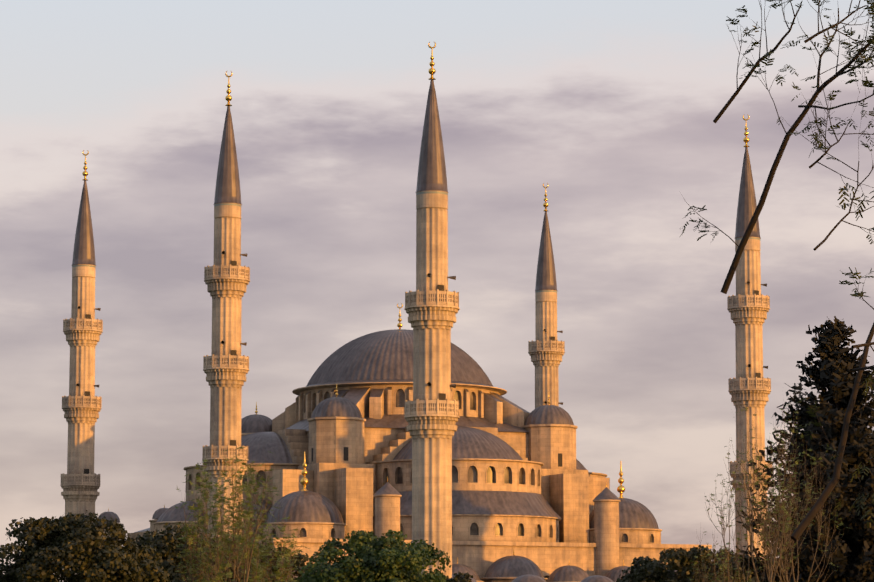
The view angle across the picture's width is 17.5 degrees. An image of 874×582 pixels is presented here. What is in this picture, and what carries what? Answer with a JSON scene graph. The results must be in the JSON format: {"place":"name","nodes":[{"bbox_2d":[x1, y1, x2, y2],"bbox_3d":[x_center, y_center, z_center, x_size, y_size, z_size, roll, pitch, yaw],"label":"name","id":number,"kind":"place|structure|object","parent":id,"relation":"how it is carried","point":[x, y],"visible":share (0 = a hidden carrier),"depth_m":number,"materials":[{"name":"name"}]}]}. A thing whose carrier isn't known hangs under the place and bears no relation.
{"place":"outdoors","nodes":[
{"label":"outdoors","id":0,"kind":"place"},
{"bbox_2d":[153,432,298,539],"bbox_3d":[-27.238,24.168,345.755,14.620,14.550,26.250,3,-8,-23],"label":"semi-dome","id":1,"kind":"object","parent":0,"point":[260,445],"depth_m":341.67,"materials":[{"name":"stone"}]},
{"bbox_2d":[129,511,711,581],"bbox_3d":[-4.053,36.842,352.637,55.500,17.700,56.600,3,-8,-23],"label":"mosque prayer hall","id":2,"kind":"structure","parent":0,"point":[479,558],"depth_m":329.54,"materials":[{"name":"beige stone"}]},
{"bbox_2d":[263,452,346,538],"bbox_3d":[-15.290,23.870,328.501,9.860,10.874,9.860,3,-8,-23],"label":"corner dome","id":3,"kind":"structure","parent":2,"relation":"on","point":[314,514],"depth_m":324.89,"materials":[{"name":"grey metal"}]},
{"bbox_2d":[272,414,528,492],"bbox_3d":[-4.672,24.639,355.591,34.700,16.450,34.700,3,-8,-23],"label":"mosque central block","id":4,"kind":"structure","parent":2,"relation":"on","point":[388,439],"depth_m":342.14,"materials":[{"name":"beige stone"}]},
{"bbox_2d":[272,382,529,432],"bbox_3d":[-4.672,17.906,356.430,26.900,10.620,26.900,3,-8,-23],"label":"dome drum","id":5,"kind":"object","parent":4,"relation":"on","point":[376,400],"visible":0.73,"depth_m":348.28,"materials":[{"name":"beige stone"}]},
{"bbox_2d":[306,303,492,386],"bbox_3d":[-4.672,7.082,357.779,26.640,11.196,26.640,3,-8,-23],"label":"main dome","id":6,"kind":"structure","parent":5,"relation":"on","point":[383,356],"depth_m":349.65,"materials":[{"name":"grey metal"}]},
{"bbox_2d":[589,461,661,543],"bbox_3d":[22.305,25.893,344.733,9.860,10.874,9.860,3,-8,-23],"label":"corner dome","id":7,"kind":"structure","parent":2,"relation":"on","point":[638,524],"depth_m":341.16,"materials":[{"name":"grey metal"}]},
{"bbox_2d":[0,0,873,580],"label":"sky","id":8,"kind":"structure","parent":0,"point":[612,105],"materials":[{"name":"grey"}]},
{"bbox_2d":[293,550,714,581],"bbox_3d":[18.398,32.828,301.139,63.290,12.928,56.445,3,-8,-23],"label":"small domes","id":9,"kind":"structure","parent":0,"point":[513,568],"depth_m":321.55,"materials":[{"name":"grey metal"}]},
{"bbox_2d":[741,555,778,581],"bbox_3d":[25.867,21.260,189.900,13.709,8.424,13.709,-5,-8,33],"label":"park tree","id":10,"kind":"object","parent":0,"point":[760,577],"depth_m":187.38,"materials":[{"name":"green plant"}]},
{"label":"ground","id":11,"kind":"structure","parent":0,"visible":0},
{"bbox_2d":[60,150,102,573],"bbox_3d":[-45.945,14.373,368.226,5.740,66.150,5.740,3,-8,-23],"label":"minaret","id":12,"kind":"object","parent":11,"relation":"on","point":[81,402],"visible":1,"depth_m":367.27,"materials":[{"name":"stone"}]},
{"bbox_2d":[0,510,170,581],"bbox_3d":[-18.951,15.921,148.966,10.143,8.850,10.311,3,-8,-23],"label":"park tree","id":13,"kind":"object","parent":11,"relation":"on","point":[58,548],"visible":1,"depth_m":146.84,"materials":[{"name":"green plant"}]},
{"bbox_2d":[124,521,278,581],"bbox_3d":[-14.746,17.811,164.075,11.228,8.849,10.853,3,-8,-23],"label":"bush","id":14,"kind":"object","parent":11,"relation":"on","point":[168,549],"visible":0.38,"depth_m":161.86,"materials":[{"name":"green plant"}]},
{"bbox_2d":[175,456,269,581],"bbox_3d":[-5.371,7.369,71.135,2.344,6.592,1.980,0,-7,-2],"label":"tree sapling","id":15,"kind":"object","parent":11,"relation":"on","point":[192,541],"visible":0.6,"depth_m":71.05,"materials":[{"name":"green plant"}]},
{"bbox_2d":[202,71,249,546],"bbox_3d":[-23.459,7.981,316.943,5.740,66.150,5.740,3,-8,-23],"label":"minaret","id":16,"kind":"object","parent":11,"relation":"on","point":[226,281],"visible":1,"depth_m":315.99,"materials":[{"name":"stone"}]},
{"bbox_2d":[179,445,279,581],"bbox_3d":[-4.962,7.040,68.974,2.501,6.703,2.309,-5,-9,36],"label":"tree sapling","id":17,"kind":"object","parent":11,"relation":"on","point":[250,517],"visible":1,"depth_m":69.09,"materials":[{"name":"green plant"}]},
{"bbox_2d":[207,464,309,581],"bbox_3d":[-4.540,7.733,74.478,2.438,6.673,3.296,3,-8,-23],"label":"tree sapling","id":18,"kind":"object","parent":11,"relation":"on","point":[282,565],"visible":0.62,"depth_m":74.49,"materials":[{"name":"green plant"}]},
{"bbox_2d":[211,546,313,581],"bbox_3d":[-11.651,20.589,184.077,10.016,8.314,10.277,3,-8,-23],"label":"bush","id":19,"kind":"object","parent":11,"relation":"on","point":[302,559],"visible":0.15,"depth_m":183.00,"materials":[{"name":"green plant"}]},
{"bbox_2d":[98,477,619,575],"bbox_3d":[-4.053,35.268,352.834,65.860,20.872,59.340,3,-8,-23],"label":"turrets","id":20,"kind":"object","parent":11,"relation":"on","point":[388,495],"visible":0.25,"depth_m":331.91,"materials":[{"name":"beige stone"}]},
{"bbox_2d":[241,402,271,435],"bbox_3d":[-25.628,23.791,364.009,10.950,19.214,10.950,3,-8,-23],"label":"dome","id":21,"kind":"structure","parent":20,"relation":"on","point":[254,423],"depth_m":361.57,"materials":[{"name":"grey metal"}]},
{"bbox_2d":[272,385,374,536],"bbox_3d":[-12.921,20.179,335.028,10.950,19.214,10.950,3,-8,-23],"label":"domed tower","id":22,"kind":"structure","parent":20,"relation":"on","point":[340,475],"depth_m":334.30,"materials":[{"name":"beige stone"}]},
{"bbox_2d":[373,426,561,541],"bbox_3d":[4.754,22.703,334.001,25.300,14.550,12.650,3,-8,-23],"label":"semi-dome","id":23,"kind":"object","parent":20,"relation":"attached to","point":[498,496],"depth_m":330.95,"materials":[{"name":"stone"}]},
{"bbox_2d":[521,396,609,542],"bbox_3d":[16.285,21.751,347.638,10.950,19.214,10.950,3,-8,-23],"label":"domed tower","id":24,"kind":"structure","parent":20,"relation":"on","point":[569,492],"depth_m":345.78,"materials":[{"name":"beige stone"}]},
{"bbox_2d":[576,459,606,477],"bbox_3d":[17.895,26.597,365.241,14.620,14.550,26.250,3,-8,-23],"label":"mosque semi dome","id":25,"kind":"structure","parent":20,"relation":"attached to","point":[579,466],"depth_m":358.94,"materials":[{"name":"stone"}]},
{"bbox_2d":[295,530,450,581],"bbox_3d":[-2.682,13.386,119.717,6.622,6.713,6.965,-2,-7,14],"label":"tree","id":26,"kind":"object","parent":11,"relation":"on","point":[376,559],"visible":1,"depth_m":117.93,"materials":[{"name":"green plant"}]},
{"bbox_2d":[404,42,459,577],"bbox_3d":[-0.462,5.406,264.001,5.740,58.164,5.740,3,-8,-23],"label":"minaret","id":27,"kind":"object","parent":11,"relation":"on","point":[432,416],"visible":1,"depth_m":262.46,"materials":[{"name":"stone"}]},
{"bbox_2d":[439,572,472,581],"bbox_3d":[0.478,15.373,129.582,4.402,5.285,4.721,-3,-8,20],"label":"bush","id":28,"kind":"object","parent":11,"relation":"on","point":[464,577],"visible":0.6,"depth_m":130.03,"materials":[{"name":"green plant"}]},
{"bbox_2d":[528,183,564,407],"bbox_3d":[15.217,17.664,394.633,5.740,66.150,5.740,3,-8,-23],"label":"minaret","id":29,"kind":"object","parent":11,"relation":"on","point":[546,349],"visible":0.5,"depth_m":395.03,"materials":[{"name":"stone"}]},
{"bbox_2d":[616,545,777,581],"bbox_3d":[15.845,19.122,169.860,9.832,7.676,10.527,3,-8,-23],"label":"bush","id":30,"kind":"object","parent":11,"relation":"on","point":[647,569],"visible":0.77,"depth_m":167.93,"materials":[{"name":"green plant"}]},
{"bbox_2d":[686,457,750,581],"bbox_3d":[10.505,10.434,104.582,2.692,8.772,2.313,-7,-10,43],"label":"tree sapling","id":31,"kind":"object","parent":11,"relation":"on","point":[725,565],"visible":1,"depth_m":104.66,"materials":[{"name":"brown plant"}]},
{"bbox_2d":[727,114,771,558],"bbox_3d":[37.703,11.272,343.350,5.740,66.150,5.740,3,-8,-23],"label":"minaret","id":32,"kind":"object","parent":11,"relation":"on","point":[748,305],"visible":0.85,"depth_m":342.42,"materials":[{"name":"stone"}]},
{"bbox_2d":[724,405,814,581],"bbox_3d":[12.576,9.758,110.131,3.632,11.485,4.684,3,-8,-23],"label":"tree sapling","id":33,"kind":"object","parent":11,"relation":"on","point":[776,509],"visible":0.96,"depth_m":109.77,"materials":[{"name":"brown plant"}]},
{"bbox_2d":[679,0,873,540],"bbox_3d":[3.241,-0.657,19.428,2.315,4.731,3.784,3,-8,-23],"label":"ash tree","id":34,"kind":"object","parent":11,"relation":"on","point":[818,504],"visible":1,"depth_m":19.77,"materials":[{"name":"brown plant"}]},
{"bbox_2d":[729,387,847,581],"bbox_3d":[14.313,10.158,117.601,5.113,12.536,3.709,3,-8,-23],"label":"tree sapling","id":35,"kind":"object","parent":11,"relation":"on","point":[769,525],"visible":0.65,"depth_m":117.86,"materials":[{"name":"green plant"}]},
{"bbox_2d":[737,420,841,581],"bbox_3d":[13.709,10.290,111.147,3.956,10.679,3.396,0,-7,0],"label":"tree sapling","id":36,"kind":"object","parent":11,"relation":"on","point":[790,540],"visible":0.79,"depth_m":111.30,"materials":[{"name":"brown plant"}]},
{"bbox_2d":[732,316,873,581],"bbox_3d":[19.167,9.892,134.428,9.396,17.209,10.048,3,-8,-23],"label":"cypress tree","id":37,"kind":"object","parent":11,"relation":"on","point":[852,556],"visible":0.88,"depth_m":132.80,"materials":[{"name":"green plant"}]}
]}

